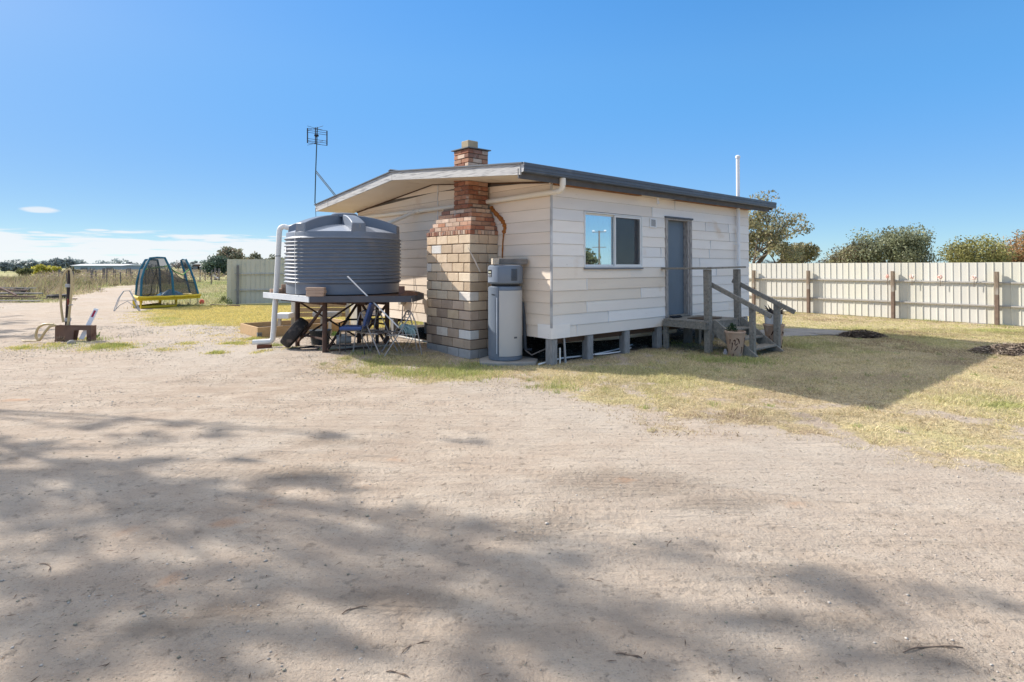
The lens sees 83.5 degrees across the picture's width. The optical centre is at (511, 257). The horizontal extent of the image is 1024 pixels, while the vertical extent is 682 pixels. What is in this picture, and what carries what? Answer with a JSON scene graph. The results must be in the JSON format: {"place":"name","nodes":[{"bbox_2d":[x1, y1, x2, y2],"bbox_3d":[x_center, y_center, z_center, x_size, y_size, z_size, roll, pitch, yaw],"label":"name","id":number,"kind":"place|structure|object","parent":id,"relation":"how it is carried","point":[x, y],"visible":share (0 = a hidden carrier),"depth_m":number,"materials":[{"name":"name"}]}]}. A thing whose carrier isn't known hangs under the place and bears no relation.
{"place":"outdoors","nodes":[
{"label":"outdoors","id":0,"kind":"place"},
{"bbox_2d":[1,281,226,308],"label":"paddock grass","id":1,"kind":"structure","parent":0,"point":[215,291],"depth_m":31.68,"materials":[{"name":"plant"}]},
{"bbox_2d":[0,289,26,290],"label":"board","id":2,"kind":"object","parent":1,"relation":"on","point":[15,289],"visible":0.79,"depth_m":29.42,"materials":[{"name":"wood"}]},
{"bbox_2d":[0,267,1023,681],"bbox_3d":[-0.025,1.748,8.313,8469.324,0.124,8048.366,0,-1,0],"label":"ground","id":3,"kind":"structure","parent":0,"point":[528,625],"depth_m":3.69,"materials":[{"name":"grey gravel"}]},
{"bbox_2d":[0,262,15,272],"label":"gum tree","id":4,"kind":"object","parent":3,"relation":"on","point":[5,266],"visible":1,"depth_m":149.52,"materials":[{"name":"green plant"}]},
{"bbox_2d":[0,287,16,295],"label":"leaning beam","id":5,"kind":"structure","parent":3,"relation":"on","point":[8,291],"depth_m":26.07,"materials":[{"name":"wood"}]},
{"bbox_2d":[11,263,23,271],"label":"gum tree","id":6,"kind":"object","parent":3,"relation":"on","point":[19,265],"visible":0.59,"depth_m":154.53,"materials":[{"name":"green plant"}]},
{"bbox_2d":[2,287,35,287],"bbox_3d":[-26.380,1.597,30.018,2.400,0.051,0.150,1,-1,-17],"label":"board","id":7,"kind":"object","parent":3,"relation":"on","point":[18,287],"visible":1,"depth_m":30.09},
{"bbox_2d":[11,288,29,294],"bbox_3d":[-27.203,1.867,31.619,0.960,0.216,0.960,6,11,0],"label":"tyre","id":8,"kind":"object","parent":3,"relation":"on","point":[28,289],"visible":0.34,"depth_m":31.57,"materials":[{"name":"rubber"}]},
{"bbox_2d":[0,300,42,301],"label":"board","id":9,"kind":"object","parent":3,"relation":"on","point":[23,300],"visible":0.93,"depth_m":26.32,"materials":[{"name":"wood"}]},
{"bbox_2d":[0,292,42,293],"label":"board","id":10,"kind":"object","parent":3,"relation":"on","point":[19,293],"visible":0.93,"depth_m":28.64,"materials":[{"name":"wood"}]},
{"bbox_2d":[15,267,34,275],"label":"bush","id":11,"kind":"object","parent":3,"relation":"on","point":[28,271],"visible":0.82,"depth_m":79.56,"materials":[{"name":"green plant"}]},
{"bbox_2d":[20,259,39,267],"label":"gum tree","id":12,"kind":"object","parent":3,"relation":"on","point":[29,263],"visible":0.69,"depth_m":158.59,"materials":[{"name":"green plant"}]},
{"bbox_2d":[0,298,76,298],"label":"board","id":13,"kind":"object","parent":3,"relation":"on","point":[35,298],"visible":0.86,"depth_m":28.03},
{"bbox_2d":[0,295,35,297],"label":"board","id":14,"kind":"object","parent":13,"relation":"on","point":[17,296],"visible":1,"depth_m":27.66,"materials":[{"name":"wood"}]},
{"bbox_2d":[39,260,51,266],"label":"gum tree","id":15,"kind":"object","parent":3,"relation":"on","point":[45,262],"visible":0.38,"depth_m":164.34,"materials":[{"name":"green plant"}]},
{"bbox_2d":[31,263,62,275],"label":"yellow bush","id":16,"kind":"object","parent":3,"relation":"on","point":[38,268],"visible":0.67,"depth_m":84.44,"materials":[{"name":"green plant"}]},
{"bbox_2d":[46,294,65,297],"bbox_3d":[-23.210,2.010,29.269,0.900,0.216,0.900,0,1,0],"label":"tyre","id":17,"kind":"object","parent":3,"relation":"on","point":[54,295],"visible":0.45,"depth_m":28.91,"materials":[{"name":"rubber"}]},
{"bbox_2d":[49,257,65,268],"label":"gum tree","id":18,"kind":"object","parent":3,"relation":"on","point":[57,262],"visible":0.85,"depth_m":168.90,"materials":[{"name":"green plant"}]},
{"bbox_2d":[51,335,66,342],"bbox_3d":[-9.701,1.736,12.306,0.339,0.194,0.344,0,-1,0],"label":"dry weed","id":19,"kind":"object","parent":3,"relation":"on","point":[61,337],"visible":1,"depth_m":12.31,"materials":[{"name":"brown plant"}]},
{"bbox_2d":[65,271,72,324],"bbox_3d":[-9.912,1.100,12.834,0.236,1.606,0.118,0,-1,20],"label":"tap post","id":20,"kind":"object","parent":3,"relation":"on","point":[67,285],"visible":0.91,"depth_m":12.82,"materials":[{"name":"metal"}]},
{"bbox_2d":[21,268,72,341],"bbox_3d":[-10.267,1.043,12.604,0.971,1.603,0.329,0,-1,-18],"label":"hose","id":21,"kind":"object","parent":20,"relation":"hanging from","point":[61,307],"visible":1,"depth_m":12.79,"materials":[{"name":"rubber"}]},
{"bbox_2d":[67,340,75,343],"bbox_3d":[-9.393,1.802,12.225,0.160,0.080,0.152,0,-1,0],"label":"stone lump","id":22,"kind":"object","parent":3,"relation":"on","point":[70,341],"visible":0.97,"depth_m":12.18,"materials":[{"name":"stone"}]},
{"bbox_2d":[63,266,81,274],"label":"bush","id":23,"kind":"object","parent":3,"relation":"on","point":[72,269],"visible":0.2,"depth_m":81.81,"materials":[{"name":"green plant"}]},
{"bbox_2d":[64,256,81,267],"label":"gum tree","id":24,"kind":"object","parent":3,"relation":"on","point":[69,261],"visible":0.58,"depth_m":173.91,"materials":[{"name":"green plant"}]},
{"bbox_2d":[55,325,95,340],"bbox_3d":[-9.694,1.692,12.736,0.844,0.377,0.162,0,-1,4],"label":"steel stand","id":25,"kind":"object","parent":3,"relation":"on","point":[69,332],"visible":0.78,"depth_m":12.68,"materials":[{"name":"metal"}]},
{"bbox_2d":[79,308,98,339],"bbox_3d":[-9.529,1.498,12.913,0.101,0.690,0.355,0,-1,27],"label":"guide post","id":26,"kind":"object","parent":3,"relation":"on","point":[89,321],"visible":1,"depth_m":12.93,"materials":[{"name":"white paint"}]},
{"bbox_2d":[0,271,203,299],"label":"tall weeds","id":27,"kind":"object","parent":3,"relation":"on","point":[29,280],"visible":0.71,"depth_m":44.72,"materials":[{"name":"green plant"}]},
{"bbox_2d":[69,264,140,272],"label":"farm shed","id":28,"kind":"structure","parent":3,"relation":"on","point":[110,266],"depth_m":149.98,"materials":[{"name":"metal"}]},
{"bbox_2d":[81,267,112,270],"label":"door","id":29,"kind":"structure","parent":28,"relation":"in","point":[85,268],"depth_m":149.94,"materials":[{"name":"metal"}]},
{"bbox_2d":[113,290,139,310],"bbox_3d":[-14.113,1.607,21.135,0.949,0.754,0.571,0,-1,-14],"label":"metal frame","id":30,"kind":"object","parent":3,"relation":"on","point":[138,308],"visible":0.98,"depth_m":21.05,"materials":[{"name":"metal"}]},
{"bbox_2d":[36,269,226,282],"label":"vineyard","id":31,"kind":"object","parent":3,"relation":"on","point":[98,272],"visible":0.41,"depth_m":64.52,"materials":[{"name":"green plant"}]},
{"bbox_2d":[132,257,200,308],"bbox_3d":[-14.192,1.000,23.446,2.282,2.038,2.990,0,-1,0],"label":"trampoline","id":32,"kind":"object","parent":3,"relation":"on","point":[155,276],"visible":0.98,"depth_m":22.83,"materials":[{"name":"yellow plastic"}]},
{"bbox_2d":[169,260,180,268],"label":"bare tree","id":33,"kind":"object","parent":3,"relation":"on","point":[177,266],"visible":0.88,"depth_m":194.45,"materials":[{"name":"grey plant"}]},
{"bbox_2d":[193,263,200,271],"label":"farm shed","id":34,"kind":"structure","parent":3,"relation":"on","point":[197,265],"depth_m":159.98,"materials":[{"name":"metal"}]},
{"bbox_2d":[0,304,423,361],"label":"yard grass","id":35,"kind":"structure","parent":3,"relation":"on","point":[254,313],"depth_m":17.85,"materials":[{"name":"plant"}]},
{"bbox_2d":[199,253,228,279],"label":"pine tree","id":36,"kind":"object","parent":3,"relation":"on","point":[212,263],"visible":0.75,"depth_m":69.32,"materials":[{"name":"green plant"}]},
{"bbox_2d":[214,296,232,303],"bbox_3d":[-12.226,1.794,24.260,0.899,0.432,0.962,0,-1,0],"label":"weedy shrub","id":37,"kind":"object","parent":3,"relation":"on","point":[225,300],"visible":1,"depth_m":24.22,"materials":[{"name":"green plant"}]},
{"bbox_2d":[210,304,239,305],"bbox_3d":[-11.916,1.994,23.799,1.616,0.050,0.060,0,-1,22],"label":"fallen stake","id":38,"kind":"object","parent":3,"relation":"on","point":[224,305],"visible":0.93,"depth_m":23.87,"materials":[{"name":"wood"}]},
{"bbox_2d":[216,246,244,258],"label":"gum tree","id":39,"kind":"object","parent":3,"relation":"on","point":[229,252],"visible":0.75,"depth_m":74.26,"materials":[{"name":"green plant"}]},
{"bbox_2d":[242,251,262,258],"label":"gum tree","id":40,"kind":"object","parent":3,"relation":"on","point":[254,256],"visible":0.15,"depth_m":79.98,"materials":[{"name":"green plant"}]},
{"bbox_2d":[227,259,290,304],"bbox_3d":[-6.918,1.127,27.583,12.175,2.012,0.160,0,-1,-28],"label":"panel fence","id":41,"kind":"object","parent":3,"relation":"on","point":[250,281],"visible":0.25,"depth_m":25.28,"materials":[{"name":"metal"}]},
{"bbox_2d":[257,344,271,348],"bbox_3d":[-4.920,1.774,11.393,0.260,0.070,0.110,0,-1,-6],"label":"brick","id":42,"kind":"object","parent":3,"relation":"on","point":[264,346],"visible":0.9,"depth_m":11.34,"materials":[{"name":"brick"}]},
{"bbox_2d":[280,317,308,347],"bbox_3d":[-4.200,1.454,11.079,0.212,0.620,0.620,38,-9,-6],"label":"tyre","id":43,"kind":"object","parent":3,"relation":"on","point":[293,333],"visible":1,"depth_m":10.84,"materials":[{"name":"rubber"}]},
{"bbox_2d":[240,318,350,336],"bbox_3d":[-5.444,1.770,14.491,2.303,0.255,1.353,1,-1,-41],"label":"garden bed","id":44,"kind":"object","parent":3,"relation":"on","point":[258,329],"visible":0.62,"depth_m":13.99,"materials":[{"name":"brown wood"}]},
{"bbox_2d":[277,302,349,333],"bbox_3d":[-4.842,1.447,13.940,1.665,0.885,0.525,0,-1,-2],"label":"potting bench","id":45,"kind":"object","parent":3,"relation":"on","point":[331,312],"visible":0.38,"depth_m":14.10,"materials":[{"name":"brown wood"}]},
{"bbox_2d":[296,332,334,349],"bbox_3d":[-3.740,1.533,10.906,0.742,0.484,0.412,0,-1,24],"label":"garden hose","id":46,"kind":"object","parent":3,"relation":"on","point":[314,345],"visible":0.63,"depth_m":10.89,"materials":[{"name":"black plastic"}]},
{"bbox_2d":[309,329,331,344],"bbox_3d":[-3.920,1.634,11.726,0.460,0.300,0.460,0,-1,0],"label":"plastic tub","id":47,"kind":"object","parent":3,"relation":"on","point":[317,333],"visible":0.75,"depth_m":11.56,"materials":[{"name":"plastic"}]},
{"bbox_2d":[263,290,423,352],"bbox_3d":[-3.418,1.288,11.615,3.375,1.149,2.913,0,-1,0],"label":"tank stand","id":48,"kind":"object","parent":3,"relation":"on","point":[359,301],"visible":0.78,"depth_m":10.68,"materials":[{"name":"metal"}]},
{"bbox_2d":[306,293,325,295],"bbox_3d":[-3.500,0.668,10.231,0.310,0.055,0.130,0,-1,-2],"label":"brick","id":49,"kind":"object","parent":48,"relation":"on","point":[315,294],"visible":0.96,"depth_m":10.17,"materials":[{"name":"brick"}]},
{"bbox_2d":[306,290,326,292],"bbox_3d":[-3.490,0.614,10.232,0.320,0.052,0.130,0,-1,1],"label":"brick","id":50,"kind":"object","parent":49,"relation":"on","point":[316,291],"visible":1,"depth_m":10.17,"materials":[{"name":"brick"}]},
{"bbox_2d":[306,287,325,289],"bbox_3d":[-3.500,0.562,10.232,0.320,0.050,0.130,0,-1,-2],"label":"brick","id":51,"kind":"object","parent":50,"relation":"on","point":[315,288],"visible":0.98,"depth_m":10.17,"materials":[{"name":"brick"}]},
{"bbox_2d":[284,213,400,295],"bbox_3d":[-3.360,-0.082,11.483,2.248,1.595,2.248,0,-1,0],"label":"water tank","id":52,"kind":"object","parent":48,"relation":"on","point":[331,252],"visible":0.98,"depth_m":10.56,"materials":[{"name":"plastic"}]},
{"bbox_2d":[252,224,289,344],"bbox_3d":[-4.750,0.536,11.463,0.796,2.411,0.143,0,-1,-7],"label":"overflow pipe","id":53,"kind":"object","parent":52,"relation":"attached to","point":[280,228],"visible":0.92,"depth_m":11.43,"materials":[{"name":"white plastic"}]},
{"bbox_2d":[368,303,378,343],"bbox_3d":[-2.921,1.272,11.597,0.563,0.921,0.137,-1,-1,36],"label":"tank outlet","id":54,"kind":"object","parent":48,"relation":"attached to","point":[377,336],"visible":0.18,"depth_m":11.46,"materials":[{"name":"metal"}]},
{"bbox_2d":[399,286,404,294],"bbox_3d":[-2.030,0.616,10.552,0.110,0.170,0.080,0,-1,-11],"label":"brick","id":55,"kind":"object","parent":48,"relation":"on","point":[401,289],"visible":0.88,"depth_m":10.51,"materials":[{"name":"brick"}]},
{"bbox_2d":[400,290,417,295],"bbox_3d":[-1.910,0.656,10.591,0.360,0.090,0.351,0,-1,0],"label":"rust heap","id":56,"kind":"object","parent":48,"relation":"on","point":[408,293],"visible":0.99,"depth_m":10.48,"materials":[{"name":"metal"}]},
{"bbox_2d":[342,605,366,613],"bbox_3d":[-0.758,1.688,2.751,0.122,0.014,0.030,0,-1,-29],"label":"stick","id":57,"kind":"object","parent":3,"relation":"on","point":[362,606],"visible":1,"depth_m":2.76,"materials":[{"name":"wood"}]},
{"bbox_2d":[320,343,390,349],"bbox_3d":[-2.980,1.703,10.975,1.300,0.035,0.250,0,-1,-20],"label":"plank","id":58,"kind":"object","parent":3,"relation":"on","point":[359,345],"visible":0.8,"depth_m":10.95,"materials":[{"name":"wood"}]},
{"bbox_2d":[336,333,350,345],"bbox_3d":[-3.204,1.574,10.921,0.270,0.235,0.190,0,-1,-20],"label":"water pump","id":59,"kind":"object","parent":58,"relation":"on","point":[342,339],"visible":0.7,"depth_m":10.87,"materials":[{"name":"black plastic"}]},
{"bbox_2d":[338,318,389,335],"bbox_3d":[-2.867,1.359,11.188,1.009,0.342,0.121,0,-1,-27],"label":"suction pipe","id":60,"kind":"object","parent":59,"relation":"attached to","point":[359,319],"visible":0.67,"depth_m":11.13,"materials":[{"name":"black plastic"}]},
{"bbox_2d":[339,302,375,353],"bbox_3d":[-2.777,1.267,10.331,0.568,0.914,0.380,0,-1,0],"label":"blue chair","id":61,"kind":"object","parent":3,"relation":"on","point":[369,313],"visible":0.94,"depth_m":10.16,"materials":[{"name":"fabric"}]},
{"bbox_2d":[350,304,369,331],"bbox_3d":[-3.811,1.414,14.401,0.306,0.925,0.500,1,-1,-41],"label":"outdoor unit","id":62,"kind":"object","parent":3,"relation":"on","point":[353,316],"visible":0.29,"depth_m":14.27,"materials":[{"name":"metal"}]},
{"bbox_2d":[353,309,397,354],"bbox_3d":[-2.496,1.347,10.478,0.670,0.766,0.481,-1,-1,30],"label":"wire chair","id":63,"kind":"object","parent":3,"relation":"on","point":[372,331],"visible":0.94,"depth_m":10.45,"materials":[{"name":"metal"}]},
{"bbox_2d":[386,670,408,676],"bbox_3d":[-0.462,1.687,2.325,0.101,0.013,0.019,0,-1,18],"label":"stick","id":64,"kind":"object","parent":3,"relation":"on","point":[397,672],"visible":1,"depth_m":2.33,"materials":[{"name":"wood"}]},
{"bbox_2d":[381,310,421,355],"bbox_3d":[-1.998,1.356,10.363,0.670,0.766,0.562,0,-1,-18],"label":"wire chair","id":65,"kind":"object","parent":3,"relation":"on","point":[400,331],"visible":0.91,"depth_m":10.22,"materials":[{"name":"metal"}]},
{"bbox_2d":[347,276,416,337],"bbox_3d":[-2.324,0.885,10.286,1.252,1.110,0.288,0,-1,0],"label":"string mop","id":66,"kind":"object","parent":65,"relation":"on","point":[409,329],"visible":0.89,"depth_m":10.24,"materials":[{"name":"white paint"}]},
{"bbox_2d":[398,336,427,342],"bbox_3d":[-2.007,1.769,12.323,1.516,0.094,0.087,-1,-1,41],"label":"white tube","id":67,"kind":"object","parent":3,"relation":"on","point":[413,339],"visible":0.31,"depth_m":12.44,"materials":[{"name":"plastic"}]},
{"bbox_2d":[402,641,429,652],"bbox_3d":[-0.424,1.688,2.493,0.131,0.012,0.032,1,-1,-34],"label":"stick","id":68,"kind":"object","parent":3,"relation":"on","point":[416,643],"visible":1,"depth_m":2.51,"materials":[{"name":"wood"}]},
{"bbox_2d":[4,258,936,268],"bbox_3d":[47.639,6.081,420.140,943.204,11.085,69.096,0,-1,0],"label":"distant woodland","id":69,"kind":"object","parent":3,"relation":"on","point":[116,261],"visible":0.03,"depth_m":396.40,"materials":[{"name":"green plant"}]},
{"bbox_2d":[479,356,537,365],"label":"concrete slab","id":70,"kind":"structure","parent":3,"relation":"on","point":[525,360],"depth_m":9.56,"materials":[{"name":"concrete"}]},
{"bbox_2d":[488,265,522,360],"bbox_3d":[-0.115,0.938,9.886,0.604,1.614,0.604,0,-1,0],"label":"water heater","id":71,"kind":"object","parent":70,"relation":"on","point":[504,315],"visible":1,"depth_m":9.63,"materials":[{"name":"metal"}]},
{"bbox_2d":[491,258,498,264],"bbox_3d":[-0.287,0.072,9.770,0.110,0.105,0.160,0,-1,-12],"label":"timber offcut","id":72,"kind":"object","parent":71,"relation":"on","point":[494,261],"visible":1,"depth_m":9.70,"materials":[{"name":"wood"}]},
{"bbox_2d":[499,259,527,264],"bbox_3d":[-0.040,0.075,9.930,0.600,0.100,0.170,0,-1,-8],"label":"timber block","id":73,"kind":"object","parent":71,"relation":"on","point":[515,261],"depth_m":9.86,"materials":[{"name":"wood"}]},
{"bbox_2d":[1,345,1021,681],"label":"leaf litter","id":74,"kind":"object","parent":3,"relation":"on","point":[419,555],"visible":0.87,"depth_m":3.43,"materials":[{"name":"plant"}]},
{"bbox_2d":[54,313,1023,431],"bbox_3d":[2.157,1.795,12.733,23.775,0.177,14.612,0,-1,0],"label":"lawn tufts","id":75,"kind":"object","parent":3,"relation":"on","point":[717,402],"visible":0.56,"depth_m":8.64,"materials":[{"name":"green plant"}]},
{"bbox_2d":[314,140,776,365],"bbox_3d":[0.749,-0.234,14.328,8.470,4.332,7.892,1,-1,-41],"label":"weatherboard cabin","id":76,"kind":"object","parent":3,"relation":"on","point":[598,251],"visible":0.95,"depth_m":10.69,"materials":[{"name":"white painted timber"},{"name":"iron"},{"name":"brick"}]},
{"bbox_2d":[307,126,335,203],"bbox_3d":[-4.686,-2.301,14.428,1.163,2.065,0.345,0,-1,29],"label":"tv antenna","id":77,"kind":"object","parent":76,"relation":"attached to","point":[316,135],"visible":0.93,"depth_m":14.61,"materials":[{"name":"grey metal"}]},
{"bbox_2d":[522,302,531,350],"bbox_3d":[0.157,1.168,10.075,0.162,0.935,0.415,1,-1,-41],"label":"drain pipe","id":78,"kind":"object","parent":76,"relation":"attached to","point":[524,329],"visible":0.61,"depth_m":9.91,"materials":[{"name":"plastic"}]},
{"bbox_2d":[525,348,545,354],"bbox_3d":[0.508,1.567,9.905,0.574,0.262,0.047,0,-1,0],"label":"copper pipe","id":79,"kind":"object","parent":76,"relation":"attached to","point":[536,352],"visible":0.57,"depth_m":9.89,"materials":[{"name":"metal"}]},
{"bbox_2d":[584,211,642,268],"bbox_3d":[1.848,-0.300,10.678,1.700,1.045,0.205,1,-1,-41],"label":"window","id":80,"kind":"structure","parent":76,"relation":"in","point":[599,228],"depth_m":10.47,"materials":[{"name":"glass"}]},
{"bbox_2d":[565,329,676,342],"bbox_3d":[2.316,1.584,11.677,3.719,0.210,0.204,1,-1,-42],"label":"waste pipe","id":81,"kind":"object","parent":76,"relation":"hanging from","point":[636,335],"visible":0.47,"depth_m":11.77,"materials":[{"name":"beige plastic"}]},
{"bbox_2d":[668,221,683,314],"bbox_3d":[3.388,0.219,12.054,0.730,1.960,0.035,1,-1,-41],"label":"door","id":82,"kind":"structure","parent":76,"relation":"in","point":[675,228],"depth_m":12.09,"materials":[{"name":"paint"}]},
{"bbox_2d":[559,348,560,363],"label":"stub pipe","id":83,"kind":"object","parent":3,"relation":"on","point":[559,355],"visible":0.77,"depth_m":9.68,"materials":[{"name":"white plastic"}]},
{"bbox_2d":[563,338,566,362],"bbox_3d":[0.900,1.594,9.787,0.068,0.462,0.041,0,-1,0],"label":"stub pipe","id":84,"kind":"object","parent":3,"relation":"on","point":[564,348],"visible":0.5,"depth_m":9.77,"materials":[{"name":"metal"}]},
{"bbox_2d":[538,344,632,364],"bbox_3d":[1.508,1.782,10.622,0.214,0.038,3.135,-1,-1,42],"label":"water pipe","id":85,"kind":"object","parent":3,"relation":"on","point":[581,355],"visible":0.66,"depth_m":10.26,"materials":[{"name":"white paint"}]},
{"bbox_2d":[594,347,630,354],"bbox_3d":[1.919,1.775,10.785,0.079,0.054,1.261,-1,-1,44],"label":"water pipe","id":86,"kind":"object","parent":3,"relation":"on","point":[608,353],"visible":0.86,"depth_m":10.66,"materials":[{"name":"white paint"}]},
{"bbox_2d":[616,652,641,657],"bbox_3d":[0.495,1.684,2.429,0.111,0.014,0.021,0,-1,15],"label":"stick","id":87,"kind":"object","parent":3,"relation":"on","point":[625,653],"visible":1,"depth_m":2.43,"materials":[{"name":"wood"}]},
{"bbox_2d":[661,266,795,357],"bbox_3d":[4.239,1.020,11.212,1.406,1.694,2.148,1,-1,-41],"label":"timber porch","id":88,"kind":"object","parent":3,"relation":"on","point":[709,325],"visible":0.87,"depth_m":11.05,"materials":[{"name":"wood"}]},
{"bbox_2d":[687,316,721,319],"bbox_3d":[3.870,1.220,11.514,0.600,0.014,0.420,1,-1,-41],"label":"door mat","id":89,"kind":"object","parent":88,"relation":"on","point":[701,317],"depth_m":11.47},
{"bbox_2d":[725,330,745,356],"bbox_3d":[4.089,1.581,10.501,0.375,0.469,0.375,0,-1,0],"label":"terracotta pot","id":90,"kind":"object","parent":3,"relation":"on","point":[735,341],"visible":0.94,"depth_m":10.38,"materials":[{"name":"ceramic"}]},
{"bbox_2d":[724,322,737,331],"bbox_3d":[4.036,1.279,10.511,0.293,0.221,0.274,1,-1,-36],"label":"potted plant","id":91,"kind":"object","parent":90,"relation":"on","point":[732,328],"visible":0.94,"depth_m":10.49,"materials":[{"name":"green plant"}]},
{"bbox_2d":[763,323,784,347],"bbox_3d":[5.209,1.576,11.404,0.406,0.507,0.406,0,-1,0],"label":"terracotta pot","id":92,"kind":"object","parent":3,"relation":"on","point":[768,329],"visible":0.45,"depth_m":11.29,"materials":[{"name":"ceramic"}]},
{"bbox_2d":[764,314,782,323],"bbox_3d":[5.199,1.221,11.409,0.356,0.200,0.356,0,-1,0],"label":"white planter","id":93,"kind":"object","parent":92,"relation":"on","point":[768,320],"visible":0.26,"depth_m":11.31,"materials":[{"name":"ceramic"}]},
{"bbox_2d":[758,305,786,314],"bbox_3d":[5.175,1.032,11.434,0.544,0.211,0.427,0,-1,14],"label":"spiky succulent","id":94,"kind":"object","parent":93,"relation":"on","point":[770,310],"visible":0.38,"depth_m":11.37,"materials":[{"name":"plant"}]},
{"bbox_2d":[747,190,814,262],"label":"gum tree","id":95,"kind":"object","parent":3,"relation":"on","point":[769,237],"visible":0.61,"depth_m":40.25,"materials":[{"name":"green plant"}]},
{"bbox_2d":[776,240,821,262],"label":"gum tree","id":96,"kind":"object","parent":3,"relation":"on","point":[810,251],"visible":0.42,"depth_m":44.17,"materials":[{"name":"green plant"}]},
{"bbox_2d":[818,239,883,262],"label":"bushy tree","id":97,"kind":"object","parent":3,"relation":"on","point":[838,256],"visible":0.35,"depth_m":55.27,"materials":[{"name":"green plant"}]},
{"bbox_2d":[836,329,888,338],"bbox_3d":[8.251,1.791,13.529,1.223,0.219,0.941,0,-1,0],"label":"clipping heap","id":98,"kind":"object","parent":3,"relation":"on","point":[862,333],"visible":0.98,"depth_m":13.36,"materials":[{"name":"plant"}]},
{"bbox_2d":[748,262,1023,325],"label":"sheet metal fence","id":99,"kind":"object","parent":3,"relation":"on","point":[993,293],"visible":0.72,"depth_m":17.97,"materials":[{"name":"metal"}]},
{"bbox_2d":[837,222,940,262],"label":"bushy tree","id":100,"kind":"object","parent":3,"relation":"on","point":[900,246],"visible":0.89,"depth_m":53.65,"materials":[{"name":"green plant"}]},
{"bbox_2d":[903,643,962,652],"bbox_3d":[1.809,1.688,2.484,0.281,0.014,0.050,0,-1,-5],"label":"stick","id":101,"kind":"object","parent":3,"relation":"on","point":[917,646],"visible":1,"depth_m":2.48,"materials":[{"name":"wood"}]},
{"bbox_2d":[934,233,1017,262],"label":"wattle tree","id":102,"kind":"object","parent":3,"relation":"on","point":[977,254],"visible":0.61,"depth_m":49.43,"materials":[{"name":"green plant"}]},
{"bbox_2d":[968,343,1023,355],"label":"clipping heap","id":103,"kind":"object","parent":3,"relation":"on","point":[1012,349],"visible":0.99,"depth_m":10.92,"materials":[{"name":"plant"}]},
{"bbox_2d":[993,229,1023,261],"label":"rust brown tree","id":104,"kind":"object","parent":3,"relation":"on","point":[1019,252],"visible":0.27,"depth_m":51.69,"materials":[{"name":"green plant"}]},
{"bbox_2d":[0,0,1023,266],"label":"sky","id":105,"kind":"structure","parent":0,"point":[134,131],"materials":[{"name":"blue"}]},
{"bbox_2d":[14,304,1023,473],"bbox_3d":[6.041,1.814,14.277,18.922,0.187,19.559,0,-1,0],"label":"short grass","id":106,"kind":"structure","parent":0,"point":[828,344],"depth_m":8.73,"materials":[{"name":"plant"}]},
{"bbox_2d":[760,328,845,336],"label":"cement path","id":107,"kind":"structure","parent":0,"point":[798,331],"depth_m":14.07,"materials":[{"name":"concrete"}]}
]}

